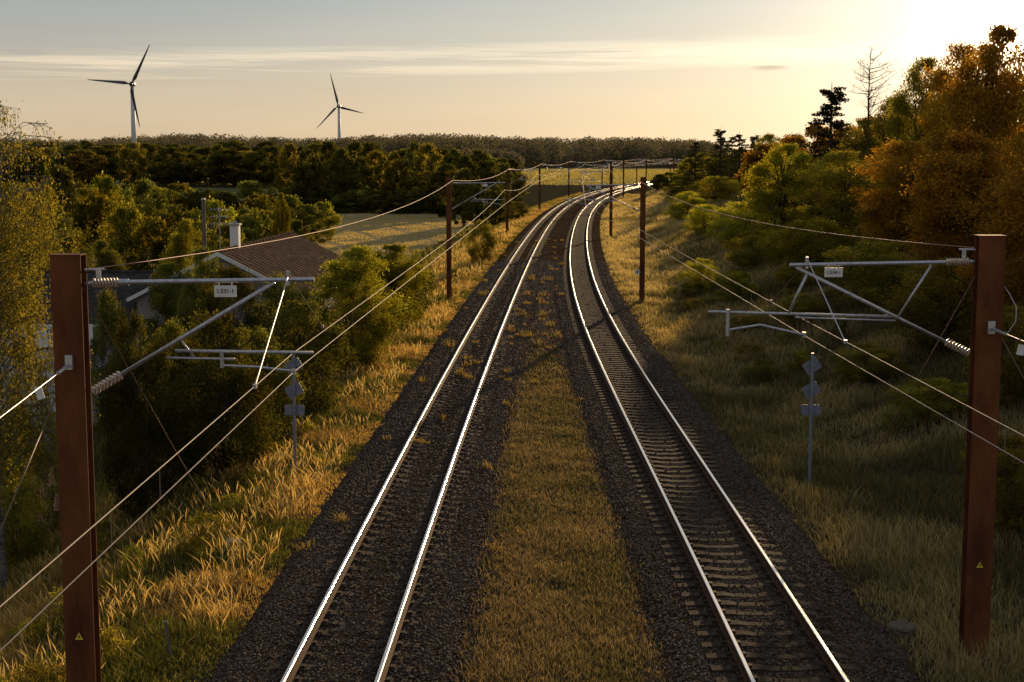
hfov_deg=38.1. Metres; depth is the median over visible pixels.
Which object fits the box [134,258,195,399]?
tree
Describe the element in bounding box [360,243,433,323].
tree
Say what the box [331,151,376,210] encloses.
tree
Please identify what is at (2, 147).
tree
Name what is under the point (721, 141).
spruce tree
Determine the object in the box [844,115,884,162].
tree
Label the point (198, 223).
bush
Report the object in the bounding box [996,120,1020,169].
tree
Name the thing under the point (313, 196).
bush
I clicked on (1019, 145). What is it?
tree
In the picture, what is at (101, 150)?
tree
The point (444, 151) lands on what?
tree
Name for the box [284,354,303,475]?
sign post
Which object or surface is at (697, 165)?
spruce tree
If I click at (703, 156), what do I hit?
tree
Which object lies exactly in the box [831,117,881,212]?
tree
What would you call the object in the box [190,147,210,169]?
tree
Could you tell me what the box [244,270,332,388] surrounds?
bush
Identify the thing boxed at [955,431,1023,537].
bush
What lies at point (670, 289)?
scrub
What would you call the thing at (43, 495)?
fireweed
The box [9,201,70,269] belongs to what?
bush
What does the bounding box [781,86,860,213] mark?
spruce tree
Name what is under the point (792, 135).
tree
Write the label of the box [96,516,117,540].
scrub
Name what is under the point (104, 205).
tree
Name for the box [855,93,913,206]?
tree
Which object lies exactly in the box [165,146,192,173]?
tree
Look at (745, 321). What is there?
scrub
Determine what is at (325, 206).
bush
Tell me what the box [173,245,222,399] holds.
tree
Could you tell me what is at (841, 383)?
scrub
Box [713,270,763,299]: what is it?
bush
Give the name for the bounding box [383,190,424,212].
bush
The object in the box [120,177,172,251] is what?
tree
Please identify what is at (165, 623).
marker stake
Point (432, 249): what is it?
lowland grass
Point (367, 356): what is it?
bush
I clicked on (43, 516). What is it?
fireweed
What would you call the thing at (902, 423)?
scrub
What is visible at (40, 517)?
fireweed
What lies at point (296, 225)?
bush
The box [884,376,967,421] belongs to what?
bush
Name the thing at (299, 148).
tree
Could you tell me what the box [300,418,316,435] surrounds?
scrub
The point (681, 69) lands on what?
sky
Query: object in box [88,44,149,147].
wind turbine
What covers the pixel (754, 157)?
tree
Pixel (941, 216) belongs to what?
tree
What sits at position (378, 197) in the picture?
bush
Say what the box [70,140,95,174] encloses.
tree
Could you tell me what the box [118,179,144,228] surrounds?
bush
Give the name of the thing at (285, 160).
tree
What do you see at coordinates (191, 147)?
tree
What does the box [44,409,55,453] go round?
cabinet
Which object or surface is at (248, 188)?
bush
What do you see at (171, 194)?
bush
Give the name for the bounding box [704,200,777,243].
bush
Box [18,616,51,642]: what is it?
scrub
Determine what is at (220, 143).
tree
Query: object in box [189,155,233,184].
tree
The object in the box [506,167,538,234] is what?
catenary mast
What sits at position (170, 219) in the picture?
bush
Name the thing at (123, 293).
house
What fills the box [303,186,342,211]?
bush
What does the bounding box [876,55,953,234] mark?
tree
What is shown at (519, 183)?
tree
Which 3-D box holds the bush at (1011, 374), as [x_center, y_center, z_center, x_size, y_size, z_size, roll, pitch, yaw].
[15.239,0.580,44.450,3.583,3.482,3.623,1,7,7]
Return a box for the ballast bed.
[210,183,924,681]
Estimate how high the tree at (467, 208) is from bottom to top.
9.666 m
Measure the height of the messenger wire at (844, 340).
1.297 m
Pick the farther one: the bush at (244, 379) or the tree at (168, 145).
the tree at (168, 145)
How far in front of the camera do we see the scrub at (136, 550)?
33.26 m
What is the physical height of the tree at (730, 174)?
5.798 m
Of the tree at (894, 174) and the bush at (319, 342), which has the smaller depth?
the bush at (319, 342)
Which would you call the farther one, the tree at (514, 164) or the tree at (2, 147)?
the tree at (2, 147)
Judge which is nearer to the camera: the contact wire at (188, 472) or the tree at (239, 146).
the contact wire at (188, 472)
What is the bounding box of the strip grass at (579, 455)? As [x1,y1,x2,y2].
[445,302,669,681]
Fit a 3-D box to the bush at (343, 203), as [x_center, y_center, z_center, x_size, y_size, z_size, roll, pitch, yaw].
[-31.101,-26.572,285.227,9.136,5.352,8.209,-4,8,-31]
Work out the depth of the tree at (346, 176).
288.85 m
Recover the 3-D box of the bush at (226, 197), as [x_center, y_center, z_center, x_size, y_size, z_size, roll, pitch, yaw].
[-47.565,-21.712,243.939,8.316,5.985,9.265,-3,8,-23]
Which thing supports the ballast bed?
on the ground at (530, 198)
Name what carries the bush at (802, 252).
on the ground at (530, 198)
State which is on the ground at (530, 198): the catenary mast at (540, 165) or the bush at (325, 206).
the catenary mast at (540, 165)
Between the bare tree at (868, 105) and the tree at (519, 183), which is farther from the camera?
the tree at (519, 183)
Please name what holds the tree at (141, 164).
on the ground at (530, 198)
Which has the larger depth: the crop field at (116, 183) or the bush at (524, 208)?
the crop field at (116, 183)
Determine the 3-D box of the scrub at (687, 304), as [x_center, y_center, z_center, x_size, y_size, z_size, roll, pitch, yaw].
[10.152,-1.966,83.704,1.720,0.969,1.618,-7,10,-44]
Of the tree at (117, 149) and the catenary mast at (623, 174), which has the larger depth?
the tree at (117, 149)
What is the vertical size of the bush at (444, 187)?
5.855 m
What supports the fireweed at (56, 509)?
on the ground at (530, 198)
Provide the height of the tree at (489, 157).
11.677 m
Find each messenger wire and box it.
[0,160,677,607]
[582,162,1023,450]
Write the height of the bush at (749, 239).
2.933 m
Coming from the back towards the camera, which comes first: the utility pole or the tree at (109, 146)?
the tree at (109, 146)
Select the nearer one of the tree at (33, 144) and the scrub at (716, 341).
the scrub at (716, 341)
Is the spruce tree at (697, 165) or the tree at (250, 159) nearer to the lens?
the spruce tree at (697, 165)
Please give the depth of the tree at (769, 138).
163.03 m
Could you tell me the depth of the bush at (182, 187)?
263.15 m
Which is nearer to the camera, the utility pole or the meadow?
the utility pole
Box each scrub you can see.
[0,588,16,601]
[0,676,7,681]
[5,657,65,681]
[6,621,52,643]
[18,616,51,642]
[33,587,111,624]
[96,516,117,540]
[96,530,118,559]
[98,578,134,600]
[100,621,134,665]
[118,544,147,578]
[142,508,184,533]
[178,474,211,493]
[178,512,235,544]
[180,536,214,557]
[214,493,242,506]
[259,442,285,453]
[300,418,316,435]
[665,286,677,294]
[677,298,707,310]
[678,279,705,296]
[711,339,728,345]
[725,315,752,334]
[730,341,769,360]
[738,315,764,328]
[738,363,783,375]
[742,358,787,385]
[772,332,810,345]
[782,271,801,285]
[785,349,812,370]
[824,349,845,358]
[831,317,848,337]
[832,267,852,283]
[835,374,852,390]
[877,353,893,365]
[877,403,918,434]
[890,259,915,274]
[957,445,965,472]
[996,476,1021,499]
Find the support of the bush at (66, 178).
on the ground at (530, 198)
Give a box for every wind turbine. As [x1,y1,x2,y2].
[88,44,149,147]
[316,74,361,146]
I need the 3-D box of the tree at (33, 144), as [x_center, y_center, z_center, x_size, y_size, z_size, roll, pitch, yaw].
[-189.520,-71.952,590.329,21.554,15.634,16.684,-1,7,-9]
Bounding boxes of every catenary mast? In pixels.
[0,253,313,681]
[446,177,504,298]
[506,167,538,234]
[539,162,568,209]
[566,167,612,237]
[567,177,645,303]
[568,160,583,196]
[601,159,619,188]
[601,160,623,196]
[632,159,646,189]
[636,158,645,182]
[708,235,1023,664]
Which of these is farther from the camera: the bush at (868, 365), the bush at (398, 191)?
the bush at (398, 191)
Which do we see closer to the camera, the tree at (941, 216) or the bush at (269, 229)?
the tree at (941, 216)
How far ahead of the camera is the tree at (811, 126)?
148.33 m
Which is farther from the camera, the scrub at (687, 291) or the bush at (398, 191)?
the bush at (398, 191)
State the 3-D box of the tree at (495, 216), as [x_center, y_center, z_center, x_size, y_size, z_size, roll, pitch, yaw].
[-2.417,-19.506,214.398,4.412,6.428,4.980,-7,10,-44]
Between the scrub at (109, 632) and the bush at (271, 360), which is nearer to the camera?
the scrub at (109, 632)
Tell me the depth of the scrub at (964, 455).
39.30 m
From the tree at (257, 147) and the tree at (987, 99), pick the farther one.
the tree at (257, 147)
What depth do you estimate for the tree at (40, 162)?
480.62 m
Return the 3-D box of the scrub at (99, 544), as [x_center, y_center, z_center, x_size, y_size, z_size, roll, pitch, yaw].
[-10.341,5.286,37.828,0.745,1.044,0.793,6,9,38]
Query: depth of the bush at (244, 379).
43.04 m
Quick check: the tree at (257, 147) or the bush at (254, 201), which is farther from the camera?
the tree at (257, 147)
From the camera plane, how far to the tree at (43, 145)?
545.83 m
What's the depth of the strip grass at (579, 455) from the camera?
31.48 m
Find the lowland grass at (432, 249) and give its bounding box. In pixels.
[0,207,532,604]
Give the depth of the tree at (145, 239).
124.61 m
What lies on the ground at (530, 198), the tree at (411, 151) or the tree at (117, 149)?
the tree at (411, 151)
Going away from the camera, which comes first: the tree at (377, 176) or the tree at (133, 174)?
the tree at (377, 176)
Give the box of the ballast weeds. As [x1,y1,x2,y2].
[293,238,583,553]
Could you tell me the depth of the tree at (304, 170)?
284.28 m
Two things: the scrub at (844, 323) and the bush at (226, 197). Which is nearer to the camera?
the scrub at (844, 323)
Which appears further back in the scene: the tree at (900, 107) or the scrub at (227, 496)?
the tree at (900, 107)
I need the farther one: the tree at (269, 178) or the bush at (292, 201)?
the tree at (269, 178)
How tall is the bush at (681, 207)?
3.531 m
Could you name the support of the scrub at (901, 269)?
on the ground at (530, 198)
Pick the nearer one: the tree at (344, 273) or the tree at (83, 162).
the tree at (344, 273)
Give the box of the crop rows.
[156,167,833,185]
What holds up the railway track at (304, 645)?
on the ballast bed
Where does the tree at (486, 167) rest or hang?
on the ground at (530, 198)
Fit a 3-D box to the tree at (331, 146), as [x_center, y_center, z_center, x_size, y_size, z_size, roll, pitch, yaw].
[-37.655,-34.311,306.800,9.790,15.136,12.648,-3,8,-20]
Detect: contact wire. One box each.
[0,162,677,651]
[582,163,1023,462]
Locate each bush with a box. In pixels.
[1,179,39,237]
[1,403,43,482]
[1,451,56,570]
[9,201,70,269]
[10,192,57,218]
[33,164,94,249]
[84,170,128,242]
[90,287,139,441]
[91,304,186,526]
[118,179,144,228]
[131,315,217,501]
[136,186,180,212]
[150,202,193,265]
[151,304,287,493]
[164,181,196,211]
[172,216,219,264]
[180,195,237,243]
[182,188,223,213]
[189,262,262,407]
[199,191,243,223]
[208,221,246,248]
[208,324,309,448]
[209,205,272,247]
[225,191,276,233]
[234,180,279,209]
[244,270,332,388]
[253,210,280,237]
[258,297,359,420]
[265,194,314,233]
[279,184,308,209]
[279,215,315,242]
[290,190,328,206]
[290,203,334,242]
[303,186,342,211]
[307,199,343,240]
[323,281,403,373]
[329,189,371,213]
[345,186,379,211]
[357,189,399,213]
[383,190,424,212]
[395,179,425,211]
[397,259,440,312]
[426,186,456,211]
[462,219,499,262]
[503,201,530,218]
[649,174,670,190]
[659,183,689,198]
[660,171,678,187]
[662,191,707,219]
[671,169,684,182]
[671,258,721,292]
[681,203,723,235]
[685,176,741,200]
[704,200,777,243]
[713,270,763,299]
[718,229,789,269]
[751,216,873,287]
[771,292,829,324]
[782,238,952,307]
[826,341,918,383]
[872,257,1023,350]
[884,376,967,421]
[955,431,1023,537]
[960,302,1023,414]
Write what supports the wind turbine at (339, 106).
on the ground at (530, 198)
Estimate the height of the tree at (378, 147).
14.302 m
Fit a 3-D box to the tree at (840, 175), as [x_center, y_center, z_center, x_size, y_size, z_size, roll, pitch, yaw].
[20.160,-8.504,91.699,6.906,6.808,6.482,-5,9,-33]
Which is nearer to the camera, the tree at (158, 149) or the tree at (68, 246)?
the tree at (68, 246)
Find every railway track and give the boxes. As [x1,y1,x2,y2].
[258,181,649,681]
[563,183,870,681]
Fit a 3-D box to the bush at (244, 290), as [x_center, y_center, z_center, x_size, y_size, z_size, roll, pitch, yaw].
[-11.921,0.202,62.583,3.901,7.294,3.945,6,10,41]
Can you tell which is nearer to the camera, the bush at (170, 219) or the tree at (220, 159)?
the bush at (170, 219)
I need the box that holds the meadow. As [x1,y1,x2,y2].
[91,214,486,265]
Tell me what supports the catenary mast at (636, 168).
on the ground at (530, 198)
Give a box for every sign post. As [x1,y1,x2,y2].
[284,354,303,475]
[801,353,821,484]
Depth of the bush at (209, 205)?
149.00 m
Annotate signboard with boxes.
[4,324,92,346]
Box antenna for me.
[210,207,228,248]
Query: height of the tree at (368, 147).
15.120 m
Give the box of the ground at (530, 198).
[0,160,1023,681]
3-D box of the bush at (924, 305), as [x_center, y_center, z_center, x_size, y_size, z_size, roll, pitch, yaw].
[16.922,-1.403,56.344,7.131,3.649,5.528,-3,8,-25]
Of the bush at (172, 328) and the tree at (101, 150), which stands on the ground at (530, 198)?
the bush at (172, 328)
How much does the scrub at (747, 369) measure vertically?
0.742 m
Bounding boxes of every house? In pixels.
[0,270,174,397]
[125,221,359,399]
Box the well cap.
[887,620,917,637]
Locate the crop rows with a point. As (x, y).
(651, 172)
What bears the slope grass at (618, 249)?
on the ground at (530, 198)
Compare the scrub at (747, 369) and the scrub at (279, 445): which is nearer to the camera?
the scrub at (279, 445)
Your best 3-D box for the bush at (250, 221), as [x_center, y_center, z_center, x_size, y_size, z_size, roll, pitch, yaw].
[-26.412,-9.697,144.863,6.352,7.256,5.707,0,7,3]
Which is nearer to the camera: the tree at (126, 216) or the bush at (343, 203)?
the tree at (126, 216)
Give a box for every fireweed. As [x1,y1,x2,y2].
[34,506,46,553]
[36,484,48,513]
[36,497,47,523]
[47,467,55,509]
[50,491,59,531]
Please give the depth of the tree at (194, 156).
472.22 m
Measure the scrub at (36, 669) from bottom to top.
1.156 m
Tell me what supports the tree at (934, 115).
on the ground at (530, 198)
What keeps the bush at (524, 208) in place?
on the ground at (530, 198)
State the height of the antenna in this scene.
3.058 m
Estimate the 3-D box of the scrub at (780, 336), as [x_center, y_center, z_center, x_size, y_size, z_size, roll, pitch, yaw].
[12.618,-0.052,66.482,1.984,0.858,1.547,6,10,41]
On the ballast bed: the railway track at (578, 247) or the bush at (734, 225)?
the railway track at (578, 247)
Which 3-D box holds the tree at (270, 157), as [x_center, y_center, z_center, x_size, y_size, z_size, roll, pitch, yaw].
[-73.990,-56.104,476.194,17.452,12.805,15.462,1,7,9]
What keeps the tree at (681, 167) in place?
on the ground at (530, 198)
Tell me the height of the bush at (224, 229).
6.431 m
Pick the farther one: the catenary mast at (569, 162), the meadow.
the catenary mast at (569, 162)
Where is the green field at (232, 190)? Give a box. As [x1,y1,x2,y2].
[1,188,358,209]
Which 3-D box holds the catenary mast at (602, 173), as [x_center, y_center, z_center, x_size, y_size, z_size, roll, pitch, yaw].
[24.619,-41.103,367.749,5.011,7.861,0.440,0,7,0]
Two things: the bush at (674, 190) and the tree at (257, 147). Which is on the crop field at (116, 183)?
the tree at (257, 147)
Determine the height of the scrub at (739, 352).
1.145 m
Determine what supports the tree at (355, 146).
on the green field at (232, 190)
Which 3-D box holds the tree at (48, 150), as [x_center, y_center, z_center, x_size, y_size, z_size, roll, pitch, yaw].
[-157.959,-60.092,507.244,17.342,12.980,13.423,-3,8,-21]
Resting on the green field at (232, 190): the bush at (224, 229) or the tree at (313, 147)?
the tree at (313, 147)
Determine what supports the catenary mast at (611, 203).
on the ground at (530, 198)
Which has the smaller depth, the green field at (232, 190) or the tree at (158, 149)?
the green field at (232, 190)
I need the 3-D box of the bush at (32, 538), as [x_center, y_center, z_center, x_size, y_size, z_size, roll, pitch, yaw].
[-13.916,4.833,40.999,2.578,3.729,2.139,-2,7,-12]
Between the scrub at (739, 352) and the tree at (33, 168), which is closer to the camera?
the scrub at (739, 352)
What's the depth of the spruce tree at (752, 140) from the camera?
193.08 m
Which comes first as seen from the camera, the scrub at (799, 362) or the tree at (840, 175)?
the scrub at (799, 362)
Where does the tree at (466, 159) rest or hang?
on the ground at (530, 198)
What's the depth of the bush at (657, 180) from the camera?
297.61 m
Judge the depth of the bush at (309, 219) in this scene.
189.00 m
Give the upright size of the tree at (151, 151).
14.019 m
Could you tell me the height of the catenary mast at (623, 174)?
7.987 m
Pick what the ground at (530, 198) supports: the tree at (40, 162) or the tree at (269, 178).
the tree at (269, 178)
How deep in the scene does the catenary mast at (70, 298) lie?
20.80 m
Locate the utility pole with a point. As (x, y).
(204, 240)
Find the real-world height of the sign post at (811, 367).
3.921 m
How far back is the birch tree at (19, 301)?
36.94 m
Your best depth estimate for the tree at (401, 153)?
334.13 m
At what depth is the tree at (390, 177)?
291.72 m
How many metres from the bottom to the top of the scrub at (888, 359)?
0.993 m
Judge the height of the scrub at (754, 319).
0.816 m
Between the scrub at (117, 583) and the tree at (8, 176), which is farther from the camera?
the tree at (8, 176)
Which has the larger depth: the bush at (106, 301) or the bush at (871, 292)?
the bush at (871, 292)
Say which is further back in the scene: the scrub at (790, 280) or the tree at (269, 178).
the tree at (269, 178)
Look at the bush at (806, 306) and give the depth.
70.08 m
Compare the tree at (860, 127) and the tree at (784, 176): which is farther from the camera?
the tree at (860, 127)
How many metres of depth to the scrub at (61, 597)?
30.64 m
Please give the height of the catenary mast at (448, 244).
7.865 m
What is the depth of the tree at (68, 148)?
475.90 m
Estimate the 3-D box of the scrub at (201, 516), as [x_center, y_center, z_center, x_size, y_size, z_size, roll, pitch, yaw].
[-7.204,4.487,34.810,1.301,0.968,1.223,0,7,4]
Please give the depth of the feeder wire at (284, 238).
32.85 m
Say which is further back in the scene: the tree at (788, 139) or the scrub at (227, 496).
the tree at (788, 139)
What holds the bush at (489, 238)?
on the ground at (530, 198)
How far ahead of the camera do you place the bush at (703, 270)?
92.00 m
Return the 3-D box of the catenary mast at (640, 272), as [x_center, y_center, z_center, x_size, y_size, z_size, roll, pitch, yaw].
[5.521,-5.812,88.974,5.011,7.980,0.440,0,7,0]
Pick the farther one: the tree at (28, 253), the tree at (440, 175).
the tree at (440, 175)
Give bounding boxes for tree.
[0,100,100,596]
[0,142,11,180]
[0,149,28,185]
[2,227,46,269]
[3,145,43,185]
[13,146,48,182]
[22,141,41,151]
[29,147,72,179]
[38,215,95,269]
[41,141,61,159]
[44,147,77,174]
[47,154,73,170]
[49,144,87,180]
[50,183,124,265]
[63,149,115,185]
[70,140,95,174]
[80,238,130,269]
[87,146,117,180]
[95,202,159,269]
[98,143,122,177]
[104,144,135,182]
[114,141,150,184]
[116,142,136,179]
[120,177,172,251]
[121,216,177,269]
[131,142,160,182]
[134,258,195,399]
[146,145,198,186]
[148,143,169,179]
[157,218,207,271]
[165,142,190,161]
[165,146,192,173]
[167,152,206,184]
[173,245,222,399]
[182,144,196,152]
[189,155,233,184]
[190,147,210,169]
[202,144,233,185]
[205,141,238,168]
[207,149,256,186]
[224,140,252,167]
[228,150,263,180]
[233,151,272,182]
[243,145,288,186]
[251,141,277,151]
[259,146,296,177]
[271,191,293,234]
[273,142,301,198]
[276,144,305,186]
[287,148,330,209]
[302,142,330,187]
[305,244,425,361]
[310,138,351,190]
[324,145,364,212]
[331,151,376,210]
[340,141,369,185]
[356,141,381,189]
[358,150,399,191]
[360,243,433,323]
[364,142,387,171]
[378,148,419,191]
[381,151,410,206]
[397,140,427,191]
[403,141,449,211]
[423,163,466,216]
[425,147,452,181]
[440,147,462,171]
[441,168,485,226]
[453,153,482,189]
[463,148,497,186]
[465,158,504,223]
[473,155,499,183]
[479,185,510,225]
[488,162,521,216]
[495,157,529,194]
[499,168,526,208]
[502,158,531,204]
[671,157,706,191]
[677,142,711,191]
[681,158,706,183]
[685,152,714,168]
[697,129,741,191]
[703,157,718,183]
[709,156,736,182]
[714,159,743,186]
[718,134,749,196]
[721,137,743,187]
[733,142,773,206]
[736,135,759,192]
[737,142,835,243]
[738,133,780,191]
[764,133,818,210]
[767,132,813,207]
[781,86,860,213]
[785,148,890,248]
[800,125,832,204]
[818,44,899,199]
[819,125,857,208]
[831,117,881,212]
[842,137,959,255]
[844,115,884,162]
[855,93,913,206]
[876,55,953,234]
[891,128,1023,304]
[911,38,1001,235]
[916,22,1023,245]
[943,151,1023,310]
[968,68,1023,255]
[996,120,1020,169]
[1011,120,1023,170]
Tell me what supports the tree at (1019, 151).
on the ground at (530, 198)
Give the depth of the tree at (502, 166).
248.09 m
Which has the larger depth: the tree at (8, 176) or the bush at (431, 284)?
the tree at (8, 176)
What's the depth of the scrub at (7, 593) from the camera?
37.23 m
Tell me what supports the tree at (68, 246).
on the ground at (530, 198)
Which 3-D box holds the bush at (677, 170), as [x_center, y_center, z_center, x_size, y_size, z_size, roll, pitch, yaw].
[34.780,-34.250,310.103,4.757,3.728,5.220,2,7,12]
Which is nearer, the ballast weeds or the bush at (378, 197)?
the ballast weeds
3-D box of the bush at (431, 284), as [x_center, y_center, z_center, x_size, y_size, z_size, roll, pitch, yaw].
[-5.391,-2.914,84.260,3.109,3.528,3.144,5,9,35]
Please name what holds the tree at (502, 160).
on the ground at (530, 198)
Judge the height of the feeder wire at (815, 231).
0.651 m
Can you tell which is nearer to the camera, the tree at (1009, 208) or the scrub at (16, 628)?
the scrub at (16, 628)
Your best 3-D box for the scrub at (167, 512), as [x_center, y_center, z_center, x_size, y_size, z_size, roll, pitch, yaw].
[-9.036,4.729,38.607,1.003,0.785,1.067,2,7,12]
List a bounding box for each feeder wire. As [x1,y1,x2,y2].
[97,159,661,267]
[609,159,974,247]
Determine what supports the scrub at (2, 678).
on the ground at (530, 198)
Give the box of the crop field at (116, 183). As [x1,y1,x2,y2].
[6,167,1015,184]
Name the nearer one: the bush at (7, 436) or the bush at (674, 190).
the bush at (7, 436)
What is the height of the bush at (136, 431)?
6.843 m
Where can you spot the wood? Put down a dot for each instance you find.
(524, 151)
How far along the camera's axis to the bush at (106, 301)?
58.27 m
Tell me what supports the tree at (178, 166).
on the ground at (530, 198)
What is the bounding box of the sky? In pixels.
[0,0,1023,152]
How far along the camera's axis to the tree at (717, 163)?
261.55 m
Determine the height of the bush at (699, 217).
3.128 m
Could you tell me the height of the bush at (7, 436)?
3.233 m
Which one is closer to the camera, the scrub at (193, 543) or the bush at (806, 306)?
the scrub at (193, 543)
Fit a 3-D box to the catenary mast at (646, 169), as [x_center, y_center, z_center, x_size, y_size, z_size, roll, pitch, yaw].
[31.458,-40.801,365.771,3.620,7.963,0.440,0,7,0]
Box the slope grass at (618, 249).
[600,185,1023,681]
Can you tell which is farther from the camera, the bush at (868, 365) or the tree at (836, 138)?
the tree at (836, 138)
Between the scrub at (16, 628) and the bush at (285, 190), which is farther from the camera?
the bush at (285, 190)
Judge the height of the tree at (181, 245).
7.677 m
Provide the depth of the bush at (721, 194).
178.35 m
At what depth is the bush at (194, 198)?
260.63 m
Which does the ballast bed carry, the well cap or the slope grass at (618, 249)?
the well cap
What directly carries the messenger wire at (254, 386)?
attached to the catenary mast at (70, 298)
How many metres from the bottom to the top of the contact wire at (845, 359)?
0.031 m
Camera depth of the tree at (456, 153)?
310.91 m
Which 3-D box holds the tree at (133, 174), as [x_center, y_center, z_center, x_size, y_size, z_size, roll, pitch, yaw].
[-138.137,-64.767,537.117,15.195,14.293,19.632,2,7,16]
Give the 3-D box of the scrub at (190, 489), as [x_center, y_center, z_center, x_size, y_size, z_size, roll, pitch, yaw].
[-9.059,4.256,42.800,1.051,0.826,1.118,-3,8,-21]
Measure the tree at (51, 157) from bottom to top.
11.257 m
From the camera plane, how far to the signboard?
67.67 m
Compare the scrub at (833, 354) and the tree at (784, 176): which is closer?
the scrub at (833, 354)
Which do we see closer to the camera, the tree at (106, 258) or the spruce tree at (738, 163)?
the tree at (106, 258)
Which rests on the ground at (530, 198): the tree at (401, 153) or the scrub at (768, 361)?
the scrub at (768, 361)
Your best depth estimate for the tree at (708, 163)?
265.38 m
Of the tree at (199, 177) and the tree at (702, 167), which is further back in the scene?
the tree at (199, 177)
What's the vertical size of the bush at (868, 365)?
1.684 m
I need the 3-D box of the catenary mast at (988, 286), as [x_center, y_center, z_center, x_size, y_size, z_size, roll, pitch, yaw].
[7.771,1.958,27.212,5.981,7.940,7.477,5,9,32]
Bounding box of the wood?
[0,132,726,171]
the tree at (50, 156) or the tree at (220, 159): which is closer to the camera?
the tree at (220, 159)
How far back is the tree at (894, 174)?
76.75 m
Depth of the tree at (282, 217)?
129.41 m
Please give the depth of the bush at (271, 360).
47.33 m
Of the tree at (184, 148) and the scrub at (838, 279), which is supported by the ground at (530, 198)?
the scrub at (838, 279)
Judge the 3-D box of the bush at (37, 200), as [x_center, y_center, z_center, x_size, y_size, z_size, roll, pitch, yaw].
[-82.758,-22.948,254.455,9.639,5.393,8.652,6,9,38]
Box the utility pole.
[201,198,206,257]
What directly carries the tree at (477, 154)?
on the ground at (530, 198)
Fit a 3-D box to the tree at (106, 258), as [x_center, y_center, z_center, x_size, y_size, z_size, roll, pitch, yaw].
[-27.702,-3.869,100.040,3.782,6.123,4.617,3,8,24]
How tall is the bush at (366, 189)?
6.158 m
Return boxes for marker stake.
[163,621,171,659]
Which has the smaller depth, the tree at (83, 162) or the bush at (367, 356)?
the bush at (367, 356)
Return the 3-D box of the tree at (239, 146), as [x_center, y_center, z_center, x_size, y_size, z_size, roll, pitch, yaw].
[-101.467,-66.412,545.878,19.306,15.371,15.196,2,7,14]
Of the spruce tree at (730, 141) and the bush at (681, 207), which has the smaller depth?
the bush at (681, 207)
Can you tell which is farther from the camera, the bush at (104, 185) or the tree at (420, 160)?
the tree at (420, 160)
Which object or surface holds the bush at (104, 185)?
on the ground at (530, 198)
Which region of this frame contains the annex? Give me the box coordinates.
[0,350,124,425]
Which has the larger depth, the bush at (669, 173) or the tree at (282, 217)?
the bush at (669, 173)
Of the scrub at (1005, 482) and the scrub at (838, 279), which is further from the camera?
the scrub at (838, 279)
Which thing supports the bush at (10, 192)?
on the ground at (530, 198)
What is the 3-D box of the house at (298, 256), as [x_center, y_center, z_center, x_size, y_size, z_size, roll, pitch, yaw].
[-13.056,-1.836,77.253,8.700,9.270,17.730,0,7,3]
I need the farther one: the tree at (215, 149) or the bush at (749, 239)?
the tree at (215, 149)
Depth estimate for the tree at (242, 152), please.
473.51 m
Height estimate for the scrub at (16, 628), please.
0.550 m
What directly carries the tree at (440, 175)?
on the meadow

